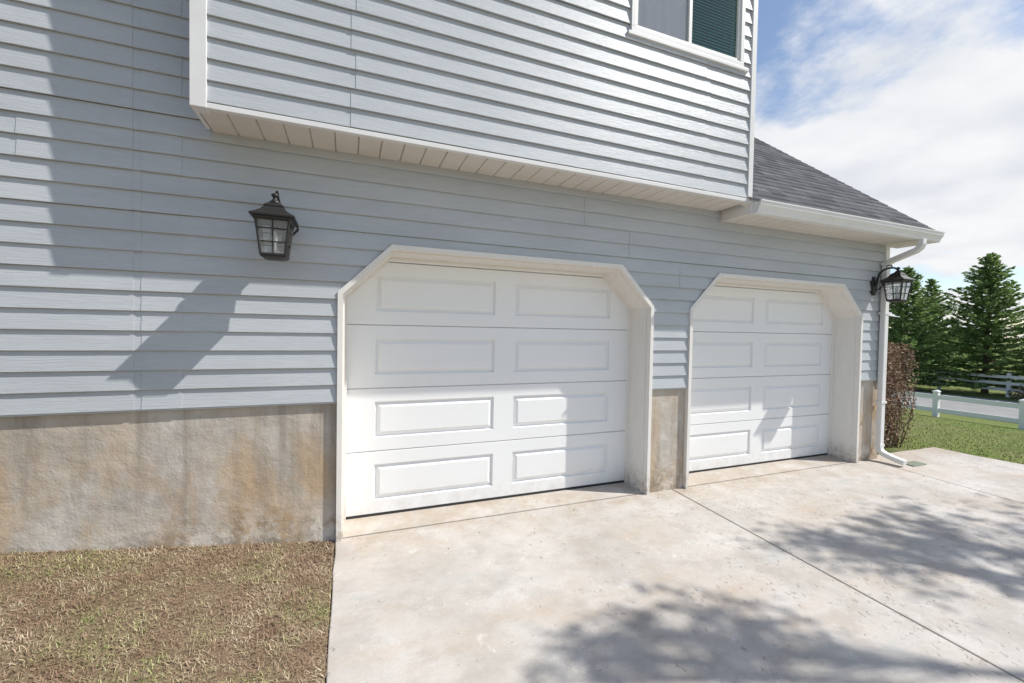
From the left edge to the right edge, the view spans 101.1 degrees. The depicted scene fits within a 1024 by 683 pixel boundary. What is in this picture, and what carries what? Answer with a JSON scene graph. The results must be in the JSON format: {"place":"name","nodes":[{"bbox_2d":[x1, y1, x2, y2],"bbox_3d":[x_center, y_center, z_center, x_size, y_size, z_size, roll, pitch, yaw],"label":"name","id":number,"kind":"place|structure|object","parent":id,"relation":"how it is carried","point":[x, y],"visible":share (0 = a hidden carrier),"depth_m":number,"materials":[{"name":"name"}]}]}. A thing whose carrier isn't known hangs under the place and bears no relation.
{"place":"outdoors","nodes":[
{"label":"outdoors","id":0,"kind":"place"},
{"bbox_2d":[0,343,1023,682],"bbox_3d":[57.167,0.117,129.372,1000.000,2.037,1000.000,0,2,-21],"label":"ground","id":1,"kind":"structure","parent":0,"point":[202,593],"depth_m":2.29,"materials":[{"name":"brown soil"}]},
{"bbox_2d":[0,539,335,682],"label":"lawn grass","id":2,"kind":"structure","parent":1,"relation":"on","point":[115,666],"depth_m":2.24,"materials":[{"name":"brown plant"}]},
{"bbox_2d":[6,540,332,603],"bbox_3d":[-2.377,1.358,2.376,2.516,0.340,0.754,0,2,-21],"label":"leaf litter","id":3,"kind":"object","parent":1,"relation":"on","point":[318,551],"visible":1,"depth_m":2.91,"materials":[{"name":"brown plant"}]},
{"bbox_2d":[0,0,868,392],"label":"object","id":4,"kind":"object","parent":1,"relation":"on","point":[422,140],"visible":0.04,"depth_m":4.21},
{"bbox_2d":[0,380,877,416],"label":"starter strip","id":5,"kind":"object","parent":4,"relation":"attached to","point":[220,407],"visible":0.73,"depth_m":2.80,"materials":[{"name":"plastic"}]},
{"bbox_2d":[0,0,885,415],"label":"wall siding","id":6,"kind":"object","parent":4,"relation":"attached to","point":[106,332],"depth_m":2.81,"materials":[{"name":"grey plastic"}]},
{"bbox_2d":[248,191,298,260],"bbox_3d":[-1.567,-0.771,2.805,0.253,0.473,0.393,0,2,-21],"label":"wall lantern","id":7,"kind":"object","parent":6,"relation":"attached to","point":[276,222],"depth_m":2.67,"materials":[{"name":"black metal"}]},
{"bbox_2d":[870,265,915,302],"bbox_3d":[4.704,-0.721,5.232,0.253,0.473,0.393,0,2,-21],"label":"wall lantern","id":8,"kind":"object","parent":6,"relation":"attached to","point":[897,284],"depth_m":5.13,"materials":[{"name":"black metal"}]},
{"bbox_2d":[201,110,741,210],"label":"soffit","id":9,"kind":"structure","parent":4,"relation":"attached to","point":[217,122],"depth_m":3.20,"materials":[{"name":"white plastic"}]},
{"bbox_2d":[207,0,752,197],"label":"siding","id":10,"kind":"object","parent":4,"relation":"attached to","point":[593,85],"visible":0.99,"depth_m":3.16,"materials":[{"name":"plastic"}]},
{"bbox_2d":[343,252,645,521],"bbox_3d":[-0.029,0.415,3.836,2.784,2.222,0.290,0,2,-21],"label":"door casing jamb","id":11,"kind":"object","parent":4,"relation":"attached to","point":[616,282],"depth_m":4.25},
{"bbox_2d":[346,250,627,516],"bbox_3d":[-0.080,0.354,3.969,2.760,2.225,0.062,0,2,-21],"label":"garage door panel","id":12,"kind":"structure","parent":11,"relation":"attached to","point":[466,382],"depth_m":3.87,"materials":[{"name":"paint"}]},
{"bbox_2d":[346,480,623,519],"bbox_3d":[-0.098,1.481,3.991,2.760,0.031,0.034,0,2,-21],"label":"garage door panel seal","id":13,"kind":"object","parent":12,"relation":"attached to","point":[450,504],"visible":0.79,"depth_m":3.88,"materials":[{"name":"rubber"}]},
{"bbox_2d":[336,244,653,541],"bbox_3d":[0.034,0.396,3.672,2.880,2.270,0.060,0,2,-21],"label":"door casing","id":14,"kind":"object","parent":4,"relation":"attached to","point":[392,248],"depth_m":3.49,"materials":[{"name":"paint"}]},
{"bbox_2d":[189,0,889,281],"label":"corner boards","id":15,"kind":"object","parent":4,"relation":"attached to","point":[199,104],"visible":0.8,"depth_m":2.87,"materials":[{"name":"white plastic"}]},
{"bbox_2d":[615,256,722,266],"bbox_3d":[3.614,-2.904,8.815,0.001,3.100,7.200,0,2,-21],"label":"siding","id":16,"kind":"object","parent":4,"relation":"attached to","point":[670,261],"depth_m":9.08,"materials":[{"name":"plastic"}]},
{"bbox_2d":[628,0,748,72],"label":"window frame","id":17,"kind":"object","parent":4,"relation":"attached to","point":[736,61],"visible":0.99,"depth_m":3.82,"materials":[{"name":"white plastic"}]},
{"bbox_2d":[692,0,736,56],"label":"window blinds","id":18,"kind":"object","parent":17,"relation":"in","point":[714,25],"depth_m":3.93,"materials":[{"name":"plastic"}]},
{"bbox_2d":[692,0,724,53],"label":"window interior","id":19,"kind":"object","parent":4,"relation":"attached to","point":[713,1],"depth_m":4.14,"materials":[{"name":"teal"}]},
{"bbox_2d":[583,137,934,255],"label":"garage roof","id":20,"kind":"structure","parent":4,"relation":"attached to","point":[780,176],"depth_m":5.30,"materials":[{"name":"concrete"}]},
{"bbox_2d":[683,273,862,488],"bbox_3d":[3.112,0.421,4.863,2.800,2.270,0.060,0,2,-21],"label":"door casing","id":21,"kind":"object","parent":4,"relation":"attached to","point":[850,300],"depth_m":4.96,"materials":[{"name":"paint"}]},
{"bbox_2d":[715,279,855,460],"bbox_3d":[3.048,0.440,5.027,2.704,2.222,0.290,0,2,-21],"label":"door frame","id":22,"kind":"structure","parent":4,"relation":"attached to","point":[837,307],"depth_m":5.48,"materials":[{"name":"white paint"}]},
{"bbox_2d":[680,284,831,470],"bbox_3d":[2.997,0.379,5.160,2.760,2.225,0.062,0,2,-21],"label":"garage door panel","id":23,"kind":"structure","parent":22,"relation":"attached to","point":[760,380],"depth_m":5.14,"materials":[{"name":"paint"}]},
{"bbox_2d":[689,453,827,472],"bbox_3d":[2.980,1.506,5.182,2.760,0.031,0.034,0,2,-21],"label":"garage door panel seal","id":24,"kind":"object","parent":23,"relation":"attached to","point":[756,463],"visible":0.57,"depth_m":5.16,"materials":[{"name":"rubber"}]},
{"bbox_2d":[725,214,927,246],"bbox_3d":[3.742,-1.261,4.864,3.140,0.014,0.355,0,2,-21],"label":"soffit eave","id":25,"kind":"object","parent":4,"relation":"attached to","point":[788,225],"visible":0.77,"depth_m":4.78,"materials":[{"name":"white plastic"}]},
{"bbox_2d":[721,200,931,247],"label":"fascia","id":26,"kind":"structure","parent":4,"relation":"attached to","point":[734,212],"depth_m":4.30,"materials":[{"name":"white metal"}]},
{"bbox_2d":[753,199,944,242],"bbox_3d":[3.831,-1.296,4.640,3.125,0.118,0.095,0,2,-21],"label":"gutter","id":27,"kind":"object","parent":26,"relation":"attached to","point":[770,208],"visible":1,"depth_m":4.50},
{"bbox_2d":[874,238,926,465],"bbox_3d":[4.866,0.148,5.289,0.126,2.785,0.424,0,2,-21],"label":"downspout","id":28,"kind":"object","parent":4,"relation":"attached to","point":[880,401],"visible":0.97,"depth_m":5.42,"materials":[{"name":"white metal"}]},
{"bbox_2d":[0,381,876,553],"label":"foundation","id":29,"kind":"object","parent":1,"relation":"on","point":[186,478],"visible":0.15,"depth_m":2.84,"materials":[{"name":"concrete"}]},
{"bbox_2d":[884,342,919,447],"bbox_3d":[5.204,0.784,7.291,1.107,1.669,2.511,0,2,-21],"label":"hedge","id":30,"kind":"object","parent":1,"relation":"on","point":[890,429],"visible":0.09,"depth_m":6.32,"materials":[{"name":"brown plant"}]},
{"bbox_2d":[900,279,980,372],"bbox_3d":[29.281,-0.876,29.595,5.070,7.141,5.287,0,2,-21],"label":"spruce tree","id":31,"kind":"object","parent":1,"relation":"on","point":[930,285],"visible":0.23,"depth_m":29.16,"materials":[{"name":"green plant"}]},
{"bbox_2d":[888,265,995,388],"bbox_3d":[20.801,-0.659,22.575,5.517,6.755,6.630,0,2,-21],"label":"spruce tree","id":32,"kind":"object","parent":1,"relation":"on","point":[917,337],"visible":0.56,"depth_m":21.62,"materials":[{"name":"green plant"}]},
{"bbox_2d":[886,389,1023,429],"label":"rail fence","id":33,"kind":"object","parent":1,"relation":"on","point":[935,409],"visible":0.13,"depth_m":12.81,"materials":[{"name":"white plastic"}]},
{"bbox_2d":[888,319,1021,358],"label":"distant trees","id":34,"kind":"object","parent":1,"relation":"on","point":[960,342],"depth_m":54.48,"materials":[{"name":"green plant"}]},
{"bbox_2d":[890,372,1023,399],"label":"dry shrubs","id":35,"kind":"object","parent":1,"relation":"on","point":[1015,394],"visible":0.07,"depth_m":19.16,"materials":[{"name":"brown plant"}]},
{"bbox_2d":[909,252,1023,393],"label":"spruce tree","id":36,"kind":"object","parent":1,"relation":"on","point":[987,307],"visible":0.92,"depth_m":20.73,"materials":[{"name":"green plant"}]},
{"bbox_2d":[915,370,1023,397],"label":"rail fence","id":37,"kind":"object","parent":1,"relation":"on","point":[1009,383],"visible":0.07,"depth_m":20.30,"materials":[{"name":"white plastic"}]},
{"bbox_2d":[1007,346,1023,386],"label":"spruce tree","id":38,"kind":"object","parent":1,"relation":"on","point":[1021,360],"visible":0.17,"depth_m":20.16,"materials":[{"name":"green plant"}]},
{"bbox_2d":[638,0,686,40],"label":"window curtain","id":39,"kind":"object","parent":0,"point":[667,17],"depth_m":3.73,"materials":[{"name":"white fabric"}]},
{"bbox_2d":[326,447,1023,682],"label":"driveway","id":40,"kind":"structure","parent":0,"point":[895,575],"depth_m":2.79,"materials":[{"name":"concrete"}]},
{"bbox_2d":[352,463,1008,682],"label":"driveway debris","id":41,"kind":"object","parent":40,"relation":"on","point":[629,572],"visible":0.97,"depth_m":3.35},
{"bbox_2d":[906,461,926,466],"bbox_3d":[5.140,1.572,5.389,0.298,0.033,0.148,0,2,-21],"label":"splash block","id":42,"kind":"object","parent":40,"relation":"on","point":[913,463],"depth_m":5.37,"materials":[{"name":"grey concrete"}]},
{"bbox_2d":[754,0,1023,342],"label":"sky","id":43,"kind":"structure","parent":0,"point":[916,107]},
{"bbox_2d":[888,413,1023,463],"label":"side lawn grass","id":44,"kind":"structure","parent":0,"point":[977,445],"depth_m":8.10,"materials":[{"name":"green plant"}]},
{"bbox_2d":[894,390,1018,417],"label":"road","id":45,"kind":"structure","parent":0,"point":[981,408],"depth_m":16.79,"materials":[{"name":"grey asphalt"}]}
]}

